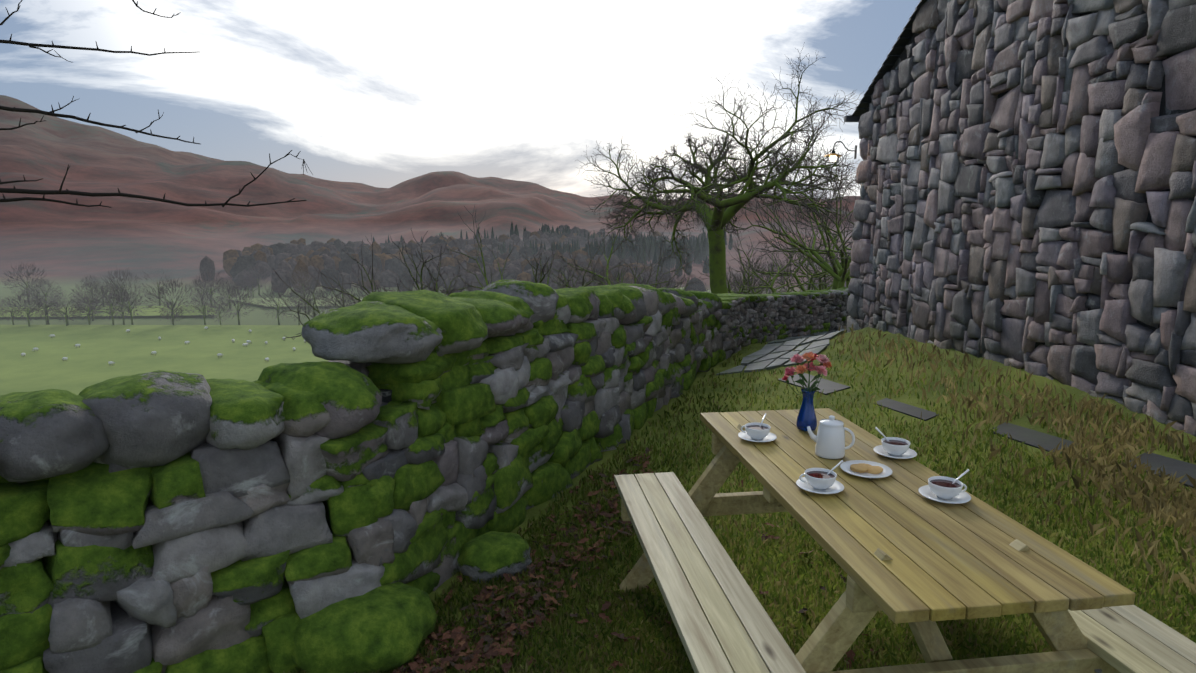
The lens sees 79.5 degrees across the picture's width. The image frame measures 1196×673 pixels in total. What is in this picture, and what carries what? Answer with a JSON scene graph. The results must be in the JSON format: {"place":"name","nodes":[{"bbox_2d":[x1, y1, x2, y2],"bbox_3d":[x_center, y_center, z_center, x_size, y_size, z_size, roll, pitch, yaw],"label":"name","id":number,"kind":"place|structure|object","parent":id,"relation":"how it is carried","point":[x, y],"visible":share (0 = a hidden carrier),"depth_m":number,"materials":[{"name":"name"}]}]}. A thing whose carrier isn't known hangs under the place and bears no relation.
{"place":"outdoors","nodes":[
{"label":"outdoors","id":0,"kind":"place"},
{"bbox_2d":[0,305,215,316],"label":"field","id":1,"kind":"structure","parent":0,"point":[149,310],"depth_m":265.80,"materials":[{"name":"green plant"}]},
{"bbox_2d":[0,325,328,394],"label":"pasture field","id":2,"kind":"structure","parent":0,"point":[44,366],"depth_m":189.50,"materials":[{"name":"green plant"}]},
{"bbox_2d":[21,327,305,365],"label":"sheep flock","id":3,"kind":"object","parent":2,"relation":"on","point":[155,352],"visible":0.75,"depth_m":195.31,"materials":[{"name":"fur"}]},
{"bbox_2d":[0,0,920,199],"label":"sky","id":4,"kind":"structure","parent":0,"point":[375,93],"materials":[{"name":"white"}]},
{"bbox_2d":[226,287,710,306],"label":"field","id":5,"kind":"structure","parent":0,"point":[254,300],"depth_m":294.74,"materials":[{"name":"green plant"}]},
{"bbox_2d":[0,95,1195,672],"bbox_3d":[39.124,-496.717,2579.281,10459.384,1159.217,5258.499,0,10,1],"label":"terrain","id":6,"kind":"structure","parent":0,"point":[68,247],"depth_m":623.43,"materials":[{"name":"brown soil"}]},
{"bbox_2d":[0,297,29,324],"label":"valley tree","id":7,"kind":"object","parent":6,"relation":"on","point":[12,315],"visible":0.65,"depth_m":234.14,"materials":[{"name":"grey plant"}]},
{"bbox_2d":[0,263,48,304],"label":"valley tree","id":8,"kind":"object","parent":6,"relation":"on","point":[27,272],"visible":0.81,"depth_m":286.12,"materials":[{"name":"grey plant"}]},
{"bbox_2d":[4,290,46,325],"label":"valley tree","id":9,"kind":"object","parent":6,"relation":"on","point":[28,310],"visible":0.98,"depth_m":230.87,"materials":[{"name":"grey plant"}]},
{"bbox_2d":[19,277,52,306],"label":"valley tree","id":10,"kind":"object","parent":6,"relation":"on","point":[34,287],"visible":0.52,"depth_m":277.36,"materials":[{"name":"grey plant"}]},
{"bbox_2d":[27,294,61,324],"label":"valley tree","id":11,"kind":"object","parent":6,"relation":"on","point":[45,313],"visible":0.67,"depth_m":237.85,"materials":[{"name":"grey plant"}]},
{"bbox_2d":[23,286,66,324],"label":"valley tree","id":12,"kind":"object","parent":6,"relation":"on","point":[48,306],"visible":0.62,"depth_m":239.14,"materials":[{"name":"plant"}]},
{"bbox_2d":[27,278,63,308],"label":"valley tree","id":13,"kind":"object","parent":6,"relation":"on","point":[39,288],"visible":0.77,"depth_m":268.54,"materials":[{"name":"plant"}]},
{"bbox_2d":[47,296,79,325],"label":"valley tree","id":14,"kind":"object","parent":6,"relation":"on","point":[66,316],"visible":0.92,"depth_m":231.90,"materials":[{"name":"grey plant"}]},
{"bbox_2d":[44,290,86,324],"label":"valley tree","id":15,"kind":"object","parent":6,"relation":"on","point":[63,305],"visible":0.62,"depth_m":233.91,"materials":[{"name":"plant"}]},
{"bbox_2d":[70,291,103,324],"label":"valley tree","id":16,"kind":"object","parent":6,"relation":"on","point":[88,310],"visible":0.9,"depth_m":234.34,"materials":[{"name":"grey plant"}]},
{"bbox_2d":[77,297,100,320],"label":"valley tree","id":17,"kind":"object","parent":6,"relation":"on","point":[88,305],"visible":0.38,"depth_m":247.69,"materials":[{"name":"grey plant"}]},
{"bbox_2d":[69,280,109,320],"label":"valley tree","id":18,"kind":"object","parent":6,"relation":"on","point":[89,304],"visible":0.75,"depth_m":247.85,"materials":[{"name":"grey plant"}]},
{"bbox_2d":[78,275,101,296],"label":"valley tree","id":19,"kind":"object","parent":6,"relation":"on","point":[90,282],"visible":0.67,"depth_m":313.50,"materials":[{"name":"grey plant"}]},
{"bbox_2d":[85,278,117,304],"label":"valley tree","id":20,"kind":"object","parent":6,"relation":"on","point":[100,288],"visible":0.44,"depth_m":282.15,"materials":[{"name":"grey plant"}]},
{"bbox_2d":[84,283,132,324],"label":"valley tree","id":21,"kind":"object","parent":6,"relation":"on","point":[111,304],"visible":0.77,"depth_m":232.75,"materials":[{"name":"grey plant"}]},
{"bbox_2d":[97,267,143,306],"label":"valley tree","id":22,"kind":"object","parent":6,"relation":"on","point":[116,275],"visible":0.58,"depth_m":274.95,"materials":[{"name":"plant"}]},
{"bbox_2d":[103,291,139,324],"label":"valley tree","id":23,"kind":"object","parent":6,"relation":"on","point":[107,302],"visible":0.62,"depth_m":237.43,"materials":[{"name":"grey plant"}]},
{"bbox_2d":[105,282,155,324],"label":"valley tree","id":24,"kind":"object","parent":6,"relation":"on","point":[129,307],"visible":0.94,"depth_m":233.85,"materials":[{"name":"grey plant"}]},
{"bbox_2d":[0,0,312,207],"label":"branch","id":25,"kind":"object","parent":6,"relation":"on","point":[30,191],"visible":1,"depth_m":2.39,"materials":[{"name":"brown wood"}]},
{"bbox_2d":[138,267,176,305],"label":"valley tree","id":26,"kind":"object","parent":6,"relation":"on","point":[157,282],"visible":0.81,"depth_m":286.58,"materials":[{"name":"grey plant"}]},
{"bbox_2d":[145,278,194,324],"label":"valley tree","id":27,"kind":"object","parent":6,"relation":"on","point":[164,296],"visible":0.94,"depth_m":234.25,"materials":[{"name":"grey plant"}]},
{"bbox_2d":[158,302,185,324],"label":"valley tree","id":28,"kind":"object","parent":6,"relation":"on","point":[167,311],"visible":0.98,"depth_m":232.96,"materials":[{"name":"grey plant"}]},
{"bbox_2d":[188,278,212,302],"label":"valley tree","id":29,"kind":"object","parent":6,"relation":"on","point":[199,289],"visible":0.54,"depth_m":284.15,"materials":[{"name":"grey plant"}]},
{"bbox_2d":[183,291,223,324],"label":"valley tree","id":30,"kind":"object","parent":6,"relation":"on","point":[201,311],"visible":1,"depth_m":234.49,"materials":[{"name":"plant"}]},
{"bbox_2d":[191,291,217,317],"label":"valley tree","id":31,"kind":"object","parent":6,"relation":"on","point":[201,299],"visible":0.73,"depth_m":256.21,"materials":[{"name":"grey plant"}]},
{"bbox_2d":[193,268,226,305],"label":"valley tree","id":32,"kind":"object","parent":6,"relation":"on","point":[211,285],"visible":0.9,"depth_m":280.38,"materials":[{"name":"plant"}]},
{"bbox_2d":[206,299,232,324],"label":"valley tree","id":33,"kind":"object","parent":6,"relation":"on","point":[218,311],"visible":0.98,"depth_m":235.11,"materials":[{"name":"plant"}]},
{"bbox_2d":[213,279,240,307],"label":"valley tree","id":34,"kind":"object","parent":6,"relation":"on","point":[227,287],"visible":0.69,"depth_m":281.21,"materials":[{"name":"grey plant"}]},
{"bbox_2d":[215,282,255,324],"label":"valley tree","id":35,"kind":"object","parent":6,"relation":"on","point":[238,306],"visible":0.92,"depth_m":237.75,"materials":[{"name":"grey plant"}]},
{"bbox_2d":[239,276,256,297],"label":"valley tree","id":36,"kind":"object","parent":6,"relation":"on","point":[248,282],"visible":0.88,"depth_m":312.31,"materials":[{"name":"grey plant"}]},
{"bbox_2d":[242,277,262,296],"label":"valley tree","id":37,"kind":"object","parent":6,"relation":"on","point":[243,284],"visible":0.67,"depth_m":315.00,"materials":[{"name":"grey plant"}]},
{"bbox_2d":[243,264,273,294],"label":"valley tree","id":38,"kind":"object","parent":6,"relation":"on","point":[253,273],"visible":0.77,"depth_m":321.10,"materials":[{"name":"grey plant"}]},
{"bbox_2d":[255,284,295,324],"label":"valley tree","id":39,"kind":"object","parent":6,"relation":"on","point":[278,305],"visible":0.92,"depth_m":236.23,"materials":[{"name":"grey plant"}]},
{"bbox_2d":[280,292,313,324],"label":"valley tree","id":40,"kind":"object","parent":6,"relation":"on","point":[292,301],"visible":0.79,"depth_m":233.33,"materials":[{"name":"grey plant"}]},
{"bbox_2d":[287,268,319,292],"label":"valley tree","id":41,"kind":"object","parent":6,"relation":"on","point":[303,274],"visible":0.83,"depth_m":297.51,"materials":[{"name":"grey plant"}]},
{"bbox_2d":[288,278,323,313],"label":"valley tree","id":42,"kind":"object","parent":6,"relation":"on","point":[307,293],"visible":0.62,"depth_m":263.40,"materials":[{"name":"plant"}]},
{"bbox_2d":[292,287,330,317],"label":"valley tree","id":43,"kind":"object","parent":6,"relation":"on","point":[309,292],"visible":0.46,"depth_m":236.51,"materials":[{"name":"grey plant"}]},
{"bbox_2d":[317,281,353,308],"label":"valley tree","id":44,"kind":"object","parent":6,"relation":"on","point":[333,296],"visible":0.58,"depth_m":236.44,"materials":[{"name":"grey plant"}]},
{"bbox_2d":[325,290,354,308],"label":"valley tree","id":45,"kind":"object","parent":6,"relation":"on","point":[333,300],"visible":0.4,"depth_m":235.43,"materials":[{"name":"grey plant"}]},
{"bbox_2d":[342,285,371,305],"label":"valley tree","id":46,"kind":"object","parent":6,"relation":"on","point":[351,301],"visible":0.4,"depth_m":229.35,"materials":[{"name":"plant"}]},
{"bbox_2d":[272,234,472,341],"bbox_3d":[-15.124,-0.481,50.105,14.178,13.354,15.737,0,10,-2],"label":"slope tree","id":47,"kind":"object","parent":6,"relation":"on","point":[341,291],"visible":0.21,"depth_m":47.59,"materials":[{"name":"brown wood"}]},
{"bbox_2d":[328,229,479,307],"bbox_3d":[-11.473,-0.874,47.016,7.313,12.381,11.332,9,13,40],"label":"slope tree","id":48,"kind":"object","parent":6,"relation":"on","point":[433,278],"visible":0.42,"depth_m":46.53,"materials":[{"name":"plant"}]},
{"bbox_2d":[385,275,430,291],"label":"slope tree","id":49,"kind":"object","parent":6,"relation":"on","point":[409,286],"visible":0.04,"depth_m":46.93,"materials":[{"name":"plant"}]},
{"bbox_2d":[0,279,849,672],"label":"dry stone wall","id":50,"kind":"structure","parent":6,"relation":"on","point":[372,481],"depth_m":2.83,"materials":[{"name":"grey stone"}]},
{"bbox_2d":[199,221,732,292],"bbox_3d":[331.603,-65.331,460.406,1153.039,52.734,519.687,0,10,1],"label":"woodland trees","id":51,"kind":"object","parent":6,"relation":"on","point":[283,260],"visible":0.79,"depth_m":403.53,"materials":[{"name":"plant"}]},
{"bbox_2d":[408,206,623,294],"bbox_3d":[-6.094,-2.763,50.849,15.212,12.909,13.705,-4,11,-21],"label":"slope tree","id":52,"kind":"object","parent":6,"relation":"on","point":[532,266],"visible":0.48,"depth_m":49.61,"materials":[{"name":"brown plant"}]},
{"bbox_2d":[535,272,562,288],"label":"valley tree","id":53,"kind":"object","parent":6,"relation":"on","point":[551,283],"visible":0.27,"depth_m":265.91,"materials":[{"name":"grey plant"}]},
{"bbox_2d":[542,263,574,287],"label":"valley tree","id":54,"kind":"object","parent":6,"relation":"on","point":[552,276],"visible":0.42,"depth_m":303.69,"materials":[{"name":"grey plant"}]},
{"bbox_2d":[533,250,607,288],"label":"slope tree","id":55,"kind":"object","parent":6,"relation":"on","point":[578,277],"visible":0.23,"depth_m":73.60,"materials":[{"name":"plant"}]},
{"bbox_2d":[570,270,594,285],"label":"valley tree","id":56,"kind":"object","parent":6,"relation":"on","point":[581,277],"visible":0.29,"depth_m":297.82,"materials":[{"name":"plant"}]},
{"bbox_2d":[578,258,609,285],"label":"valley tree","id":57,"kind":"object","parent":6,"relation":"on","point":[589,268],"visible":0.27,"depth_m":304.05,"materials":[{"name":"grey plant"}]},
{"bbox_2d":[595,269,641,284],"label":"slope tree","id":58,"kind":"object","parent":6,"relation":"on","point":[616,278],"visible":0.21,"depth_m":86.34,"materials":[{"name":"plant"}]},
{"bbox_2d":[539,215,702,287],"bbox_3d":[2.241,-3.934,61.098,13.455,13.709,14.076,1,10,4],"label":"slope tree","id":59,"kind":"object","parent":6,"relation":"on","point":[590,271],"visible":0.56,"depth_m":60.58,"materials":[{"name":"brown plant"}]},
{"bbox_2d":[575,251,692,290],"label":"slope tree","id":60,"kind":"object","parent":6,"relation":"on","point":[667,284],"visible":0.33,"depth_m":56.77,"materials":[{"name":"plant"}]},
{"bbox_2d":[569,235,703,289],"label":"slope tree","id":61,"kind":"object","parent":6,"relation":"on","point":[619,274],"visible":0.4,"depth_m":70.31,"materials":[{"name":"brown plant"}]},
{"bbox_2d":[630,261,658,282],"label":"valley tree","id":62,"kind":"object","parent":6,"relation":"on","point":[642,270],"visible":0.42,"depth_m":315.86,"materials":[{"name":"grey plant"}]},
{"bbox_2d":[633,267,662,288],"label":"valley tree","id":63,"kind":"object","parent":6,"relation":"on","point":[649,274],"visible":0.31,"depth_m":285.48,"materials":[{"name":"grey plant"}]},
{"bbox_2d":[644,272,677,287],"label":"valley tree","id":64,"kind":"object","parent":6,"relation":"on","point":[660,281],"visible":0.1,"depth_m":251.81,"materials":[{"name":"grey plant"}]},
{"bbox_2d":[661,266,681,288],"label":"valley tree","id":65,"kind":"object","parent":6,"relation":"on","point":[670,274],"visible":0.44,"depth_m":309.82,"materials":[{"name":"grey plant"}]},
{"bbox_2d":[692,281,710,292],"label":"valley tree","id":66,"kind":"object","parent":6,"relation":"on","point":[700,284],"visible":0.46,"depth_m":281.55,"materials":[{"name":"grey plant"}]},
{"bbox_2d":[575,42,862,293],"bbox_3d":[3.852,-3.504,20.955,7.658,8.626,9.015,-3,11,-19],"label":"oak tree","id":67,"kind":"object","parent":6,"relation":"on","point":[720,216],"visible":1,"depth_m":19.64,"materials":[{"name":"green plant"}]},
{"bbox_2d":[730,275,754,293],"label":"valley tree","id":68,"kind":"object","parent":6,"relation":"on","point":[739,282],"visible":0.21,"depth_m":268.97,"materials":[{"name":"grey plant"}]},
{"bbox_2d":[698,232,799,293],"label":"slope tree","id":69,"kind":"object","parent":6,"relation":"on","point":[745,281],"visible":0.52,"depth_m":77.48,"materials":[{"name":"plant"}]},
{"bbox_2d":[727,260,770,293],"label":"slope tree","id":70,"kind":"object","parent":6,"relation":"on","point":[747,281],"visible":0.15,"depth_m":100.79,"materials":[{"name":"plant"}]},
{"bbox_2d":[728,251,792,293],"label":"slope tree","id":71,"kind":"object","parent":6,"relation":"on","point":[752,275],"visible":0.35,"depth_m":102.97,"materials":[{"name":"plant"}]},
{"bbox_2d":[751,261,786,293],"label":"valley tree","id":72,"kind":"object","parent":6,"relation":"on","point":[771,276],"visible":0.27,"depth_m":296.38,"materials":[{"name":"plant"}]},
{"bbox_2d":[758,276,790,293],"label":"valley tree","id":73,"kind":"object","parent":6,"relation":"on","point":[773,287],"visible":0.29,"depth_m":257.00,"materials":[{"name":"plant"}]},
{"bbox_2d":[730,231,832,293],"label":"slope tree","id":74,"kind":"object","parent":6,"relation":"on","point":[773,290],"visible":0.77,"depth_m":70.66,"materials":[{"name":"brown plant"}]},
{"bbox_2d":[726,129,860,288],"bbox_3d":[14.909,-6.815,47.308,15.210,12.907,13.703,-9,13,-41],"label":"bare tree","id":75,"kind":"object","parent":6,"relation":"on","point":[818,257],"visible":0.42,"depth_m":47.40,"materials":[{"name":"brown plant"}]},
{"bbox_2d":[737,209,852,292],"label":"slope tree","id":76,"kind":"object","parent":6,"relation":"on","point":[798,280],"visible":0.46,"depth_m":75.88,"materials":[{"name":"plant"}]},
{"bbox_2d":[762,252,832,293],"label":"slope tree","id":77,"kind":"object","parent":6,"relation":"on","point":[791,289],"visible":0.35,"depth_m":95.75,"materials":[{"name":"green plant"}]},
{"bbox_2d":[749,220,850,289],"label":"slope tree","id":78,"kind":"object","parent":6,"relation":"on","point":[820,287],"visible":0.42,"depth_m":81.91,"materials":[{"name":"brown plant"}]},
{"bbox_2d":[747,163,860,286],"bbox_3d":[17.250,-6.428,48.914,11.788,11.103,13.084,-1,10,-6],"label":"bare tree","id":79,"kind":"object","parent":6,"relation":"on","point":[839,266],"visible":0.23,"depth_m":49.10,"materials":[{"name":"plant"}]},
{"bbox_2d":[753,152,856,289],"bbox_3d":[15.169,-5.959,45.906,11.672,10.994,12.955,4,11,24],"label":"bare tree","id":80,"kind":"object","parent":6,"relation":"on","point":[844,277],"visible":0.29,"depth_m":46.71,"materials":[{"name":"plant"}]},
{"bbox_2d":[785,263,845,289],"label":"slope tree","id":81,"kind":"object","parent":6,"relation":"on","point":[816,278],"visible":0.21,"depth_m":86.03,"materials":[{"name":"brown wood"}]},
{"bbox_2d":[786,227,851,288],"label":"slope tree","id":82,"kind":"object","parent":6,"relation":"on","point":[826,255],"visible":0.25,"depth_m":89.40,"materials":[{"name":"brown plant"}]},
{"bbox_2d":[614,352,1195,672],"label":"picnic table","id":83,"kind":"object","parent":6,"relation":"on","point":[894,529],"visible":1,"depth_m":2.25,"materials":[{"name":"brown wood"}]},
{"bbox_2d":[716,329,1195,487],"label":"flagstone path","id":84,"kind":"structure","parent":6,"relation":"on","point":[767,355],"depth_m":7.13,"materials":[{"name":"stone"}]},
{"bbox_2d":[847,0,1195,435],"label":"barn wall","id":85,"kind":"structure","parent":6,"relation":"on","point":[1026,175],"depth_m":6.13,"materials":[{"name":"grey stone"}]},
{"bbox_2d":[824,141,856,160],"bbox_3d":[3.674,-2.811,10.912,0.477,0.305,0.274,0,10,2],"label":"wall lamp","id":86,"kind":"object","parent":85,"relation":"attached to","point":[832,155],"visible":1,"depth_m":10.89,"materials":[{"name":"metal"}]},
{"bbox_2d":[844,0,926,121],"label":"barn roof","id":87,"kind":"structure","parent":85,"relation":"on","point":[902,41],"depth_m":9.81,"materials":[{"name":"black"}]},
{"bbox_2d":[279,324,1195,672],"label":"lawn grass","id":88,"kind":"structure","parent":0,"point":[901,644],"depth_m":3.70,"materials":[{"name":"green plant"}]},
{"bbox_2d":[393,447,889,672],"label":"fallen leaves","id":89,"kind":"object","parent":88,"relation":"on","point":[488,648],"visible":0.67,"depth_m":3.13,"materials":[{"name":"brown plant"}]}
]}

